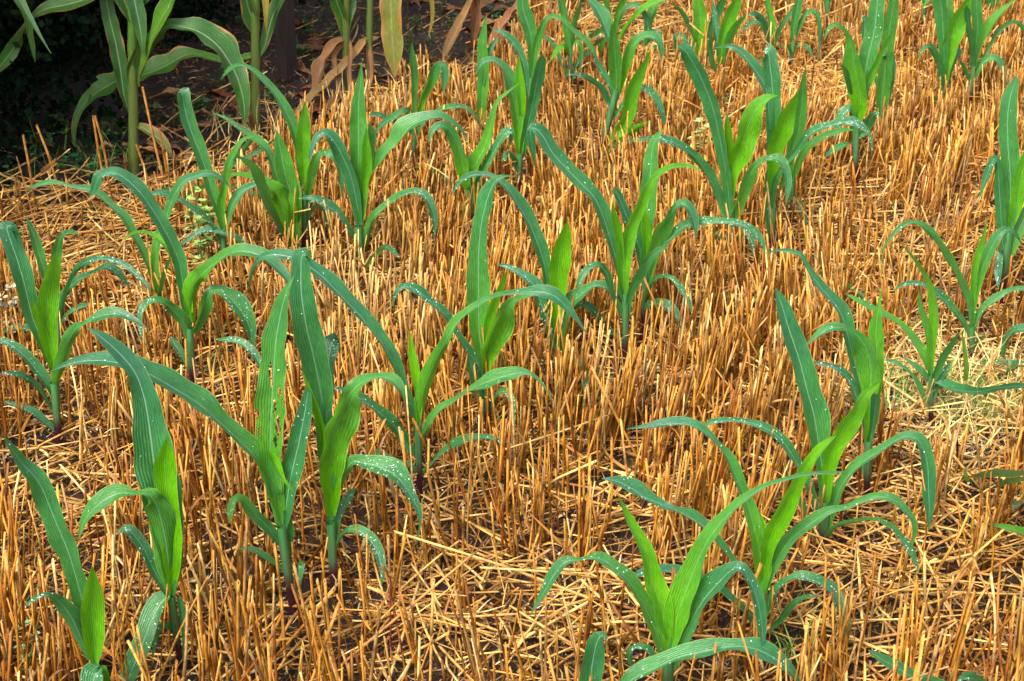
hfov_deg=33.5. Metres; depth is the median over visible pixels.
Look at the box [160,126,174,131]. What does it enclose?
dead leaf
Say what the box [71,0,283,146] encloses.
mature maize plant
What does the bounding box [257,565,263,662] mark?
stubble stalk
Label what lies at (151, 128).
tall straw
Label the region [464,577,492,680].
stubble stalk
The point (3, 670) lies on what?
stubble stalk
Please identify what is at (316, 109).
dead leaf
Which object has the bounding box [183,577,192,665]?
stubble stalk
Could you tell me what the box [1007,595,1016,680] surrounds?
stubble stalk
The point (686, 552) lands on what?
stubble stalk
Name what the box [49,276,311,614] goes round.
maize plant
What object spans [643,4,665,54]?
maize plant
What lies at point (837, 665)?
stubble stalk
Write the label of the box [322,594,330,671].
stubble stalk
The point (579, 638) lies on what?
stubble stalk
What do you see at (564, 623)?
stubble stalk
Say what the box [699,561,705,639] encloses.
stubble stalk
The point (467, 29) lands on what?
dead leaf
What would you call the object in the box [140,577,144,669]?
stubble stalk
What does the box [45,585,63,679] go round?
stubble stalk
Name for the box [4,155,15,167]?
weed
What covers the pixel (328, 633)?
stubble stalk
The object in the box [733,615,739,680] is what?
stubble stalk
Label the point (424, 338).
wheat stubble
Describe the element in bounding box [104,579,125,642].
stubble stalk
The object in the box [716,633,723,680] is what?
stubble stalk
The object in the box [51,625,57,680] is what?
stubble stalk
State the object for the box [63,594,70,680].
stubble stalk
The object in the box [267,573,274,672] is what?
stubble stalk
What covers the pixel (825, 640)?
stubble stalk
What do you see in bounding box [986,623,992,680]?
stubble stalk
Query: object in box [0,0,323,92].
ivy bush
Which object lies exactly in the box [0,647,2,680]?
stubble stalk
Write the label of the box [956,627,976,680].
stubble stalk
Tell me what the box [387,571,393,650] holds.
stalk
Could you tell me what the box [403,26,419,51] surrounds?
weed
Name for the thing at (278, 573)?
stubble stalk
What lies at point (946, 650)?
stubble stalk
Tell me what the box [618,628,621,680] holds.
stubble stalk
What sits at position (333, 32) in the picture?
weed
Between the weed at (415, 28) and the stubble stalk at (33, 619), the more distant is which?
the weed at (415, 28)
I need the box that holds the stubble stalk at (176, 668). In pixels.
[174,660,177,680]
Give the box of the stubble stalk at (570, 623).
[561,589,579,678]
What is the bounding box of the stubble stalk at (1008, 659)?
[1004,628,1012,680]
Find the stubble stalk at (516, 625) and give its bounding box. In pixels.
[500,591,523,680]
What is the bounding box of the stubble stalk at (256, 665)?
[248,649,263,680]
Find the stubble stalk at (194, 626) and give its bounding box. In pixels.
[186,567,197,657]
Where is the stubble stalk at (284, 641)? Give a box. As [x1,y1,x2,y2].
[281,597,287,674]
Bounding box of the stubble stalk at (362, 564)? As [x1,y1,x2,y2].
[354,513,374,633]
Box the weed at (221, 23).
[210,20,227,29]
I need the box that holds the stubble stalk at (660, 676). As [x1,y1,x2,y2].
[659,667,662,680]
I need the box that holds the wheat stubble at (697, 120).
[687,118,713,155]
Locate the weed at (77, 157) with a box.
[61,149,82,166]
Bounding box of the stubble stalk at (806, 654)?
[803,625,806,679]
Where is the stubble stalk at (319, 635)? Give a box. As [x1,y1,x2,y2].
[309,598,332,680]
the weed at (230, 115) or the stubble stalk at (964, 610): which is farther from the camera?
the weed at (230, 115)
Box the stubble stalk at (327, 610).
[323,578,332,652]
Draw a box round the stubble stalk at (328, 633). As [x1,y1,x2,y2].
[310,601,340,680]
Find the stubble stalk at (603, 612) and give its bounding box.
[600,573,608,663]
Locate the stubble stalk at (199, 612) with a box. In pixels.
[196,584,206,673]
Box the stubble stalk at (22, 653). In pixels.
[9,612,28,676]
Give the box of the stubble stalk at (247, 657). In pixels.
[244,625,247,680]
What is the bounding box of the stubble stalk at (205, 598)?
[187,554,233,667]
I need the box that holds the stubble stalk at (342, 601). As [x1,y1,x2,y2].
[341,571,356,642]
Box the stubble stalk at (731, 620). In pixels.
[719,597,736,679]
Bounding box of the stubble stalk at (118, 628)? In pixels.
[110,572,124,675]
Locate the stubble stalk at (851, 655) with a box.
[844,643,856,678]
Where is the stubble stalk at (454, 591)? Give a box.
[449,553,457,636]
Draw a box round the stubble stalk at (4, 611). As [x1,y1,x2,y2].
[0,575,7,643]
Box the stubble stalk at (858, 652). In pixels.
[853,628,863,680]
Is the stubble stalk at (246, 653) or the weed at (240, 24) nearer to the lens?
the stubble stalk at (246, 653)
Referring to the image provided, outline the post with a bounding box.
[274,0,297,82]
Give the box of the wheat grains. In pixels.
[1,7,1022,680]
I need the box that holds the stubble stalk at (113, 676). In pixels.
[112,629,114,680]
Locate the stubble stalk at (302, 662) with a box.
[300,644,302,680]
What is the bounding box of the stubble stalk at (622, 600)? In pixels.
[616,581,624,645]
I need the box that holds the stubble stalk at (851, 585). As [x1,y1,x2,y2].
[830,538,857,680]
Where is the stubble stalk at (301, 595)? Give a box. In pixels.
[293,562,311,641]
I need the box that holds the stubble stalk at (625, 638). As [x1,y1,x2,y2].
[604,616,643,663]
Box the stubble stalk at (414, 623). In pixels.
[409,597,420,661]
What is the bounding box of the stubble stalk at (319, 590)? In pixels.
[316,578,332,678]
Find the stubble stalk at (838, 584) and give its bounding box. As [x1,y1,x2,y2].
[832,576,840,680]
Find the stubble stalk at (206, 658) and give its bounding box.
[202,633,210,680]
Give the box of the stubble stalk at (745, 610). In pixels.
[735,573,756,680]
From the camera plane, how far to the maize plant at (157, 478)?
2.64 m
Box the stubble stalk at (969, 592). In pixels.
[950,576,975,665]
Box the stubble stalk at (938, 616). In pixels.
[934,577,939,645]
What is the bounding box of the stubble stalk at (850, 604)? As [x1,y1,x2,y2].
[836,590,852,680]
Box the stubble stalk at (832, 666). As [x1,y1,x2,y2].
[828,603,853,680]
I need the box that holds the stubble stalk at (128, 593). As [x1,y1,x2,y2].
[111,551,138,680]
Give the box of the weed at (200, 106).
[192,95,214,110]
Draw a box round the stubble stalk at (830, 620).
[824,602,844,666]
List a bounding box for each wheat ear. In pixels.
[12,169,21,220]
[31,157,60,199]
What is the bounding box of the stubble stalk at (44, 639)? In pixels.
[43,616,46,667]
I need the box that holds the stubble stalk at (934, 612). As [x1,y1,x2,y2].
[882,567,967,680]
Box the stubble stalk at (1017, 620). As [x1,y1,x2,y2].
[1013,577,1023,656]
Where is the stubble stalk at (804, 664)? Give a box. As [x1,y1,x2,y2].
[802,649,806,680]
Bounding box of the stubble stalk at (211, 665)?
[196,593,214,680]
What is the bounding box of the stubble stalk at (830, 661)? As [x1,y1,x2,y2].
[826,644,831,680]
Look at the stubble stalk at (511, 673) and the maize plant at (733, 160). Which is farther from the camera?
the maize plant at (733, 160)
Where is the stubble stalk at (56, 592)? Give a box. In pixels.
[52,558,59,669]
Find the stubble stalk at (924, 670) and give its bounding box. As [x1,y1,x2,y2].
[919,663,928,680]
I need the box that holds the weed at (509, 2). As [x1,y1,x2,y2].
[500,1,512,13]
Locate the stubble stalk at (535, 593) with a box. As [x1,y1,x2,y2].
[532,543,536,619]
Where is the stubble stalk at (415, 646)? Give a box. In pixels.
[415,621,416,680]
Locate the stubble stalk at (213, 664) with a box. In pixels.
[210,647,215,677]
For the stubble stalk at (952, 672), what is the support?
on the ground at (154, 86)
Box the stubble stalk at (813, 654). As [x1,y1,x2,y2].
[811,615,817,679]
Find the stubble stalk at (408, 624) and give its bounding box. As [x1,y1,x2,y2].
[399,589,421,678]
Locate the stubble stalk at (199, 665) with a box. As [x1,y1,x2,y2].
[199,635,200,680]
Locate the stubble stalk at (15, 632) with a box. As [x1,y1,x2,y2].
[7,598,22,679]
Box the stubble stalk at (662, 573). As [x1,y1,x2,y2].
[643,540,668,658]
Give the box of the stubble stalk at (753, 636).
[751,604,754,680]
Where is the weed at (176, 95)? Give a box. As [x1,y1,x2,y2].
[170,80,193,106]
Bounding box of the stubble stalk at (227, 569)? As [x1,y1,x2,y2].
[225,562,244,662]
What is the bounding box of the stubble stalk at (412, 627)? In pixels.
[408,612,417,654]
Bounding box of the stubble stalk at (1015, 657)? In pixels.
[1010,636,1022,677]
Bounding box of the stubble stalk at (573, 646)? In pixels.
[565,611,579,680]
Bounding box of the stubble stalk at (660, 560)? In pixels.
[658,555,686,677]
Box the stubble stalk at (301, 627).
[273,588,335,659]
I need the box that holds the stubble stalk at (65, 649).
[61,623,71,680]
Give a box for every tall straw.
[22,134,35,209]
[35,125,60,200]
[92,115,106,186]
[94,115,110,184]
[123,153,127,170]
[135,143,149,184]
[142,87,165,185]
[158,127,167,176]
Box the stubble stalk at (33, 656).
[31,642,35,669]
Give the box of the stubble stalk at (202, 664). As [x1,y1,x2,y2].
[195,621,203,680]
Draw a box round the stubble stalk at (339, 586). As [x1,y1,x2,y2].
[338,568,340,678]
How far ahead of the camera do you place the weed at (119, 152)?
5.02 m
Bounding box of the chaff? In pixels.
[0,0,1023,680]
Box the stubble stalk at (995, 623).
[989,572,996,680]
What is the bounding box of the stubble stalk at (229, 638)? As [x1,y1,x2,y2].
[225,612,234,665]
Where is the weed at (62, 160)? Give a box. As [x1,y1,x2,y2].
[28,146,71,173]
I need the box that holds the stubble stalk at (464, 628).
[454,588,474,673]
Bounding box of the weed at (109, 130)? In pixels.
[101,116,126,140]
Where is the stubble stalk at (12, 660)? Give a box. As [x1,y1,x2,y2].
[6,627,15,680]
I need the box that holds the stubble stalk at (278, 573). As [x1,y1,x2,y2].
[273,542,284,667]
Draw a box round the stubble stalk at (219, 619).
[216,586,229,680]
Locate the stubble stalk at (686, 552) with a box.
[681,512,697,639]
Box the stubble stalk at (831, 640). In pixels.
[831,606,836,658]
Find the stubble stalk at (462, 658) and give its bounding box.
[458,638,465,678]
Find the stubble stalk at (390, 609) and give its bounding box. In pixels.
[356,600,399,646]
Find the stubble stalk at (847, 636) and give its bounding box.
[846,605,847,672]
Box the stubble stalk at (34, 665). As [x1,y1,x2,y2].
[32,634,36,680]
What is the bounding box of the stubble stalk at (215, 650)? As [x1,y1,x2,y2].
[210,624,221,680]
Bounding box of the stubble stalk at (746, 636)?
[726,621,752,679]
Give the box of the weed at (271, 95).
[262,80,277,101]
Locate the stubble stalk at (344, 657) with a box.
[341,651,350,671]
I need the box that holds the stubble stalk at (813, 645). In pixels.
[810,610,821,660]
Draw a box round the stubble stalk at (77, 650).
[65,621,83,666]
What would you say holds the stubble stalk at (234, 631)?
on the ground at (154, 86)
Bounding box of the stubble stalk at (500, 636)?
[493,610,509,678]
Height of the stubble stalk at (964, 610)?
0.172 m
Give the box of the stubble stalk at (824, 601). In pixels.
[819,552,826,680]
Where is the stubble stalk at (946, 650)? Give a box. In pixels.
[938,630,953,677]
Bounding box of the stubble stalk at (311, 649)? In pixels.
[305,622,317,677]
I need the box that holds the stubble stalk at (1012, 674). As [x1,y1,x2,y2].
[1010,619,1023,680]
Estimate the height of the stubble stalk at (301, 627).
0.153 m
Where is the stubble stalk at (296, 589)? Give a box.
[291,542,301,637]
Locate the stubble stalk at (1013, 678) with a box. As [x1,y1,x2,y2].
[1011,661,1022,680]
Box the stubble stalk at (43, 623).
[37,589,52,675]
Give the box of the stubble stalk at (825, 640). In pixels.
[822,609,827,679]
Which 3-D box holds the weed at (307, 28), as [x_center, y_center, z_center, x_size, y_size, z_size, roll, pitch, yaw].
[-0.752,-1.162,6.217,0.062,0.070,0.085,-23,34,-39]
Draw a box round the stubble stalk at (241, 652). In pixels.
[233,612,244,680]
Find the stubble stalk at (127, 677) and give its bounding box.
[121,620,128,680]
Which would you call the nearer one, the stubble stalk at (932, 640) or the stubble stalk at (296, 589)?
the stubble stalk at (932, 640)
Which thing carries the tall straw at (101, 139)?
on the ground at (154, 86)
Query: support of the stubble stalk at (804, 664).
on the ground at (154, 86)
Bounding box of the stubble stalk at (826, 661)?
[823,642,828,680]
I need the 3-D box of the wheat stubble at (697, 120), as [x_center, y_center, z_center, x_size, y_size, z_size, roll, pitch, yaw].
[0.546,-0.553,4.827,0.094,0.189,0.097,0,26,0]
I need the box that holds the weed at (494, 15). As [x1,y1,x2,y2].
[486,4,505,18]
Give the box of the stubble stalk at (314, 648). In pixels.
[305,605,317,680]
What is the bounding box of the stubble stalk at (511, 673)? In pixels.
[509,666,514,680]
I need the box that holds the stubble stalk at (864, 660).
[863,647,865,680]
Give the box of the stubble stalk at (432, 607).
[430,578,434,644]
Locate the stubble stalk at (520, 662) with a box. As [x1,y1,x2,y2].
[513,643,526,680]
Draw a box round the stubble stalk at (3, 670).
[1,660,5,680]
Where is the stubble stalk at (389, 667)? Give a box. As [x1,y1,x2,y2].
[384,636,391,680]
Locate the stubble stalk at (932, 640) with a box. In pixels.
[923,617,940,666]
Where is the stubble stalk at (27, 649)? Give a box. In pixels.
[25,615,32,680]
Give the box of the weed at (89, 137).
[77,123,107,146]
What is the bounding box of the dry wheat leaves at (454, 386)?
[0,0,1023,680]
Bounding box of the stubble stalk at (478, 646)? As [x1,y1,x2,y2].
[475,635,479,680]
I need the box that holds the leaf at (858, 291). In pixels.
[828,276,873,312]
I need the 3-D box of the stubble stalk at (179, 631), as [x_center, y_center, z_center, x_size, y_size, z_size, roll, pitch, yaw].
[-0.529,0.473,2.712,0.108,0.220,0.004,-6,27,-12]
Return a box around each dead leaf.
[19,140,53,147]
[96,141,116,150]
[99,140,127,146]
[139,145,154,150]
[140,149,168,155]
[142,140,156,146]
[149,87,196,98]
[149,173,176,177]
[150,114,163,127]
[157,143,185,152]
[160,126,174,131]
[160,153,192,162]
[170,122,221,133]
[184,150,193,162]
[194,108,211,114]
[196,98,230,106]
[200,88,235,98]
[223,99,237,111]
[224,104,238,108]
[273,109,281,119]
[292,92,303,98]
[293,102,322,111]
[295,21,314,28]
[297,62,310,74]
[299,84,334,91]
[303,43,332,54]
[312,106,330,114]
[315,40,326,45]
[335,101,348,113]
[352,64,376,71]
[364,36,381,45]
[364,82,387,89]
[372,73,402,80]
[373,74,406,79]
[389,75,397,82]
[408,0,420,7]
[417,58,434,62]
[419,0,429,3]
[420,14,438,19]
[425,58,458,70]
[440,5,469,14]
[461,26,480,32]
[480,0,500,8]
[480,18,512,25]
[485,4,516,15]
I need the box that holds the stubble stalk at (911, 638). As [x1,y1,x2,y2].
[900,625,915,680]
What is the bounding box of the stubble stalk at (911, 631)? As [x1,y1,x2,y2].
[910,599,913,666]
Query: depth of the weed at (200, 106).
5.39 m
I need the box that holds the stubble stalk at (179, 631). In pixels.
[158,575,208,680]
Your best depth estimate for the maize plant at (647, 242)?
3.76 m
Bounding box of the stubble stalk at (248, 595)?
[244,575,251,652]
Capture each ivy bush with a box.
[0,0,168,176]
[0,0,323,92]
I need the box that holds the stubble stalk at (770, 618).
[765,585,773,669]
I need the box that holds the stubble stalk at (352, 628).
[336,594,369,676]
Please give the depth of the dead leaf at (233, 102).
5.40 m
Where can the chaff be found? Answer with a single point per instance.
(498, 526)
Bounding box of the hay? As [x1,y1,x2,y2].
[201,38,1023,446]
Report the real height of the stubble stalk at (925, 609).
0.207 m
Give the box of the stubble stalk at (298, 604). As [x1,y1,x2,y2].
[291,583,313,652]
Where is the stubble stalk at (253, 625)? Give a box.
[249,602,261,680]
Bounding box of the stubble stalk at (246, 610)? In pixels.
[235,582,258,661]
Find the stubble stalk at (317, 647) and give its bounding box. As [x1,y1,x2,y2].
[309,610,327,680]
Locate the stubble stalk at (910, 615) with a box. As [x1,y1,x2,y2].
[895,575,917,680]
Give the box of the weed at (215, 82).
[206,65,224,86]
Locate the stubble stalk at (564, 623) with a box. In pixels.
[559,612,580,671]
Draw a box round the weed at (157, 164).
[144,147,178,171]
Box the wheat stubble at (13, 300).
[0,281,18,353]
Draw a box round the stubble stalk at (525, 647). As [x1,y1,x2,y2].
[516,613,534,680]
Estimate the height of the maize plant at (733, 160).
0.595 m
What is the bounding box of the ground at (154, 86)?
[0,0,1023,680]
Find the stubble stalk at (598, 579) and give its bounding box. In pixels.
[594,549,605,647]
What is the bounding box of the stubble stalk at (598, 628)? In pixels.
[583,619,622,640]
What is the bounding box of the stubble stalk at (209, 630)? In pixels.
[208,590,211,667]
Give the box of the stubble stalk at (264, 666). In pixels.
[256,628,268,680]
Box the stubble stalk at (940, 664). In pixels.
[936,640,945,676]
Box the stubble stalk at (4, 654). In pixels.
[0,644,11,679]
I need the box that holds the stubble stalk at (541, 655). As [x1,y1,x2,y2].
[539,629,543,680]
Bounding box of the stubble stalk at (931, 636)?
[919,613,952,678]
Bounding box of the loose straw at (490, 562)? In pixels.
[0,0,1023,680]
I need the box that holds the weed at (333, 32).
[323,23,338,36]
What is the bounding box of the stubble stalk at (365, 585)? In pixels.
[358,534,367,657]
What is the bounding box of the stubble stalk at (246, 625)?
[240,596,250,680]
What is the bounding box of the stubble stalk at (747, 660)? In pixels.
[739,622,752,680]
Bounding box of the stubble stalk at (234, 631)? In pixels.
[228,597,236,680]
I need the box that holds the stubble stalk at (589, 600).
[587,586,594,633]
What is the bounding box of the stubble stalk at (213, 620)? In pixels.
[210,583,215,669]
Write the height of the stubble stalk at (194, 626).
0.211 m
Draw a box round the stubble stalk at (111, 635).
[105,611,120,670]
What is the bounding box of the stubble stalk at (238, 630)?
[236,580,240,680]
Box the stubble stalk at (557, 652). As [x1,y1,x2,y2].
[556,626,557,679]
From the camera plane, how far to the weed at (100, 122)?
5.22 m
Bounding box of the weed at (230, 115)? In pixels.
[216,114,233,126]
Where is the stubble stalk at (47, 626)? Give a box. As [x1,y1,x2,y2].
[37,572,50,680]
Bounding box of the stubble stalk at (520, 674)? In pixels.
[519,667,521,680]
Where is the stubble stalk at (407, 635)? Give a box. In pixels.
[398,605,416,671]
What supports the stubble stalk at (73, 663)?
on the ground at (154, 86)
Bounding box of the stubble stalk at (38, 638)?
[26,611,47,680]
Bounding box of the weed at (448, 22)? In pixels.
[440,12,457,26]
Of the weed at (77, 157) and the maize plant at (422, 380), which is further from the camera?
the weed at (77, 157)
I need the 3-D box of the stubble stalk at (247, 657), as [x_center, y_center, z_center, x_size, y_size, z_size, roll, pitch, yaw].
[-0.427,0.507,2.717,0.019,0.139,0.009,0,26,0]
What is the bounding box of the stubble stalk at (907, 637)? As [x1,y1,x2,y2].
[905,626,908,665]
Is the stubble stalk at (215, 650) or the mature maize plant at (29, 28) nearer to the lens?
the stubble stalk at (215, 650)
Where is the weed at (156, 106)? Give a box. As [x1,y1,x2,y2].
[141,99,162,114]
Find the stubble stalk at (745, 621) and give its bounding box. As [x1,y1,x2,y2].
[742,562,761,680]
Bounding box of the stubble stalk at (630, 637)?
[604,618,638,642]
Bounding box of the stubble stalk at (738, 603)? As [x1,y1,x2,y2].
[732,587,741,679]
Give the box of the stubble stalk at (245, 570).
[240,518,248,674]
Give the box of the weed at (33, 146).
[13,127,52,156]
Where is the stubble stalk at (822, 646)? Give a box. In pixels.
[813,632,840,678]
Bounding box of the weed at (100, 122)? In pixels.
[87,108,116,130]
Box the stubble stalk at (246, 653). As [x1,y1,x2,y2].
[243,589,253,680]
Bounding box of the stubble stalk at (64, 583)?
[61,571,71,675]
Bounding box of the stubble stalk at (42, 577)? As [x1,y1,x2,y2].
[39,557,53,672]
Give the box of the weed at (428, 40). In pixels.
[421,32,436,44]
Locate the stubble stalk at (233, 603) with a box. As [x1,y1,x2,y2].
[227,573,244,652]
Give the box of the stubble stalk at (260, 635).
[252,597,268,674]
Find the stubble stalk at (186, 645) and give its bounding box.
[182,601,188,680]
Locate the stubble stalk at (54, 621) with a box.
[44,578,61,680]
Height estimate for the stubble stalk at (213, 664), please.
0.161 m
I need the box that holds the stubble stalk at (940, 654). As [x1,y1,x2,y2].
[934,629,946,676]
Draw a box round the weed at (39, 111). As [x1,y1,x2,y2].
[16,102,44,122]
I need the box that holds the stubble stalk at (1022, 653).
[1018,633,1023,674]
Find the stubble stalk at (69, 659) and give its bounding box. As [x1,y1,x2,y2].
[65,650,70,680]
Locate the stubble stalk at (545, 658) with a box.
[543,595,546,680]
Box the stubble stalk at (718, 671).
[716,659,720,680]
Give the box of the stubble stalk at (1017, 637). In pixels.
[999,618,1020,679]
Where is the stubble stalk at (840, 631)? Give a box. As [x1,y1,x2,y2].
[839,591,847,672]
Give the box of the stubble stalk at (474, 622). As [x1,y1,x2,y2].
[473,597,476,656]
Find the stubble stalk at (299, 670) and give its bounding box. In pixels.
[297,648,302,680]
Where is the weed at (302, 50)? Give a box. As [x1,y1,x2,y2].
[296,43,310,56]
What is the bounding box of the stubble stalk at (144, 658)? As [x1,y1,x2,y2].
[136,625,151,680]
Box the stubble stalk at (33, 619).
[29,575,37,680]
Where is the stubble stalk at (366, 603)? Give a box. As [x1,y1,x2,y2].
[357,565,378,653]
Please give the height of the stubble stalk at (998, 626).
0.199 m
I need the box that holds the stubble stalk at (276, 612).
[271,577,281,647]
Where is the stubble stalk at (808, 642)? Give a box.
[805,617,810,677]
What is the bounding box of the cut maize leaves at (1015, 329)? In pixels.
[980,324,1023,373]
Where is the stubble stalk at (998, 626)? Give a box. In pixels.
[996,565,1003,676]
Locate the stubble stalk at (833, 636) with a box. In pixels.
[831,603,834,680]
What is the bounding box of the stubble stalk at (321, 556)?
[320,551,332,645]
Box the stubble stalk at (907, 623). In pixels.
[904,594,909,666]
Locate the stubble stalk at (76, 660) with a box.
[71,638,79,680]
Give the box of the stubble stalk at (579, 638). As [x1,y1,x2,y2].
[574,606,583,680]
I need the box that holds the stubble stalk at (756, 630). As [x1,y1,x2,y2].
[755,616,758,678]
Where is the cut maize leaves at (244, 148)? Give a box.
[151,131,274,215]
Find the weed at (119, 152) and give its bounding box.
[109,144,127,157]
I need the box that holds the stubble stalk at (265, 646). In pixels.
[239,611,284,680]
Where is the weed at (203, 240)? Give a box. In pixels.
[182,185,215,263]
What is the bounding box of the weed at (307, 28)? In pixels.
[299,12,316,31]
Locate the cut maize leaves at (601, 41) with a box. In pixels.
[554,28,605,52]
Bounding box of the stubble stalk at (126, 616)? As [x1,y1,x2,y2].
[118,595,151,679]
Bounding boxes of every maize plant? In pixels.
[0,0,249,177]
[0,220,146,447]
[2,435,110,680]
[3,216,150,347]
[14,0,34,60]
[16,0,50,52]
[27,170,229,332]
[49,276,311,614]
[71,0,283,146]
[79,327,185,680]
[89,167,289,382]
[151,88,272,280]
[214,113,301,248]
[220,63,344,247]
[249,248,586,496]
[289,247,421,597]
[294,0,433,116]
[298,63,466,278]
[311,0,355,108]
[367,43,480,215]
[391,175,531,433]
[428,83,518,228]
[442,0,480,59]
[452,171,621,404]
[476,55,545,191]
[477,16,497,141]
[488,0,560,45]
[493,0,595,100]
[527,123,699,366]
[529,471,848,680]
[544,0,593,100]
[567,0,665,164]
[580,631,799,680]
[601,416,917,635]
[603,0,665,42]
[613,129,765,340]
[638,42,791,263]
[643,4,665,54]
[671,0,725,62]
[705,288,935,572]
[707,0,745,97]
[712,44,872,254]
[736,0,802,47]
[764,248,883,504]
[781,0,821,72]
[786,128,853,225]
[823,0,830,28]
[824,0,892,188]
[846,246,1023,429]
[861,0,898,129]
[868,650,985,680]
[881,217,1023,367]
[919,0,970,103]
[920,0,928,32]
[959,0,1023,104]
[979,75,1023,305]
[984,0,999,25]
[985,523,1023,534]
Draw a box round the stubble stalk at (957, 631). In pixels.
[946,592,967,674]
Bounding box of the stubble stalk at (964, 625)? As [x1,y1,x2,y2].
[946,589,975,680]
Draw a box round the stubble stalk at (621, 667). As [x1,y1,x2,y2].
[616,641,622,677]
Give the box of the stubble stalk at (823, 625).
[817,592,831,666]
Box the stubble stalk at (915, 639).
[912,609,918,668]
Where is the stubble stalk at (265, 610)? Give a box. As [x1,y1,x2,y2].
[259,560,268,638]
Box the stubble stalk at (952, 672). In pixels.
[949,617,971,680]
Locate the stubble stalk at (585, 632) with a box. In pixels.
[582,602,589,656]
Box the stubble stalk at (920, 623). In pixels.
[911,602,924,667]
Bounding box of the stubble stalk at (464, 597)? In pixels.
[462,578,467,623]
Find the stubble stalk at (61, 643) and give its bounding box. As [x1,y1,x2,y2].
[58,589,69,680]
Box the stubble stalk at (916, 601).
[912,581,918,655]
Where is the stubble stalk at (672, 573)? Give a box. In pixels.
[656,567,673,679]
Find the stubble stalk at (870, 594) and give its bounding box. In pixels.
[852,552,876,673]
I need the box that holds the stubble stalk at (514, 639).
[508,622,523,679]
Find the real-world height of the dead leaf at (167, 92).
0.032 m
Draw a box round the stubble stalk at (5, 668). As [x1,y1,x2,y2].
[4,634,6,680]
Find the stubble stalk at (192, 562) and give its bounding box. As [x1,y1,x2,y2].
[164,553,198,607]
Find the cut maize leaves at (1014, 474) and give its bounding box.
[963,467,1023,509]
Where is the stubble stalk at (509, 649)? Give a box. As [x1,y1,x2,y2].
[502,589,521,680]
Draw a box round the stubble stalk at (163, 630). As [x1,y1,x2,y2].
[159,584,167,675]
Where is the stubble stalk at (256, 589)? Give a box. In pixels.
[255,554,257,657]
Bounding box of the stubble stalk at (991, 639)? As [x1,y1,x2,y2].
[962,604,1021,673]
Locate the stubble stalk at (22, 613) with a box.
[18,565,29,671]
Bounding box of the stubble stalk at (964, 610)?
[943,607,965,677]
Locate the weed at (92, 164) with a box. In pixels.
[71,153,98,176]
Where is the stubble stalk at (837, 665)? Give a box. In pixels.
[836,594,856,666]
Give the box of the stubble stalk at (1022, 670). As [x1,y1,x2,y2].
[1021,654,1023,680]
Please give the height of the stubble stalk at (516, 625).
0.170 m
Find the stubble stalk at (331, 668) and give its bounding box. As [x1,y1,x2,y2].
[324,629,335,680]
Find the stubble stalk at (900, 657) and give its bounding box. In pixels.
[896,603,906,680]
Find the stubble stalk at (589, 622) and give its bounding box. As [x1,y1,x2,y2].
[587,584,594,640]
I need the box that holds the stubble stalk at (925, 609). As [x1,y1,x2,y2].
[919,580,931,648]
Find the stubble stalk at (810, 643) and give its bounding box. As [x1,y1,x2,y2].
[803,618,814,680]
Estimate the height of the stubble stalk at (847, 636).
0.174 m
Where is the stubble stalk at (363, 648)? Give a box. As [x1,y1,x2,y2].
[361,634,364,666]
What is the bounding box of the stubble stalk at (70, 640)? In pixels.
[68,630,75,680]
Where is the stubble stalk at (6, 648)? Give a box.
[0,620,13,680]
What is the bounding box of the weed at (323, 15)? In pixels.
[317,4,331,21]
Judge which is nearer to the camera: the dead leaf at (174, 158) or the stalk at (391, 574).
the stalk at (391, 574)
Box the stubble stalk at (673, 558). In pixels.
[671,551,676,575]
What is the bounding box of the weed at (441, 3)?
[434,0,446,9]
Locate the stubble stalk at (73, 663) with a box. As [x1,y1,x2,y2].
[71,639,75,680]
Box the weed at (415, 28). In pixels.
[411,12,424,31]
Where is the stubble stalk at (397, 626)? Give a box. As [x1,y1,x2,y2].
[382,564,407,680]
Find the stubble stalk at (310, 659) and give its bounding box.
[307,606,317,680]
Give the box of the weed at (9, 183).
[0,165,16,186]
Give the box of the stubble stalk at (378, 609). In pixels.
[375,603,379,632]
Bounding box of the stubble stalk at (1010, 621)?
[1003,618,1011,675]
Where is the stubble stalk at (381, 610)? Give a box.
[375,584,389,663]
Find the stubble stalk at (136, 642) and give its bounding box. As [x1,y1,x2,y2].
[131,617,140,671]
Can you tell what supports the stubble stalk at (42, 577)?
on the ground at (154, 86)
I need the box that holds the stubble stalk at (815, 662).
[813,634,817,680]
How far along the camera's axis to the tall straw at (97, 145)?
4.71 m
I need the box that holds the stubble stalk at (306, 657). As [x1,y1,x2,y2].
[302,640,311,677]
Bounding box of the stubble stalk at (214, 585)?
[212,550,223,662]
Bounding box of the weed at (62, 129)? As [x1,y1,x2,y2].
[48,114,71,133]
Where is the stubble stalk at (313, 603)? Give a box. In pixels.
[309,572,329,680]
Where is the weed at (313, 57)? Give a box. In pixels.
[309,49,317,61]
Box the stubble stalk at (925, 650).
[920,627,930,671]
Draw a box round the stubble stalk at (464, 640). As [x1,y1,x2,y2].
[446,591,474,680]
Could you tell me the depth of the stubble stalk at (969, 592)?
2.73 m
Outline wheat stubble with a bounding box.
[0,0,1023,680]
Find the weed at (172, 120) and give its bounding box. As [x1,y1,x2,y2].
[163,106,181,124]
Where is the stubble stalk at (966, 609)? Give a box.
[958,570,971,670]
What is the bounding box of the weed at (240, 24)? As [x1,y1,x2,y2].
[234,16,244,31]
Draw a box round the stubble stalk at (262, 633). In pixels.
[229,612,280,677]
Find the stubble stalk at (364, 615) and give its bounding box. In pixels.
[356,553,366,653]
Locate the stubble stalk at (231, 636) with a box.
[224,603,237,680]
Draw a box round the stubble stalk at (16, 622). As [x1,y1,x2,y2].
[11,568,19,676]
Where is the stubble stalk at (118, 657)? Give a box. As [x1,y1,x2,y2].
[115,647,121,668]

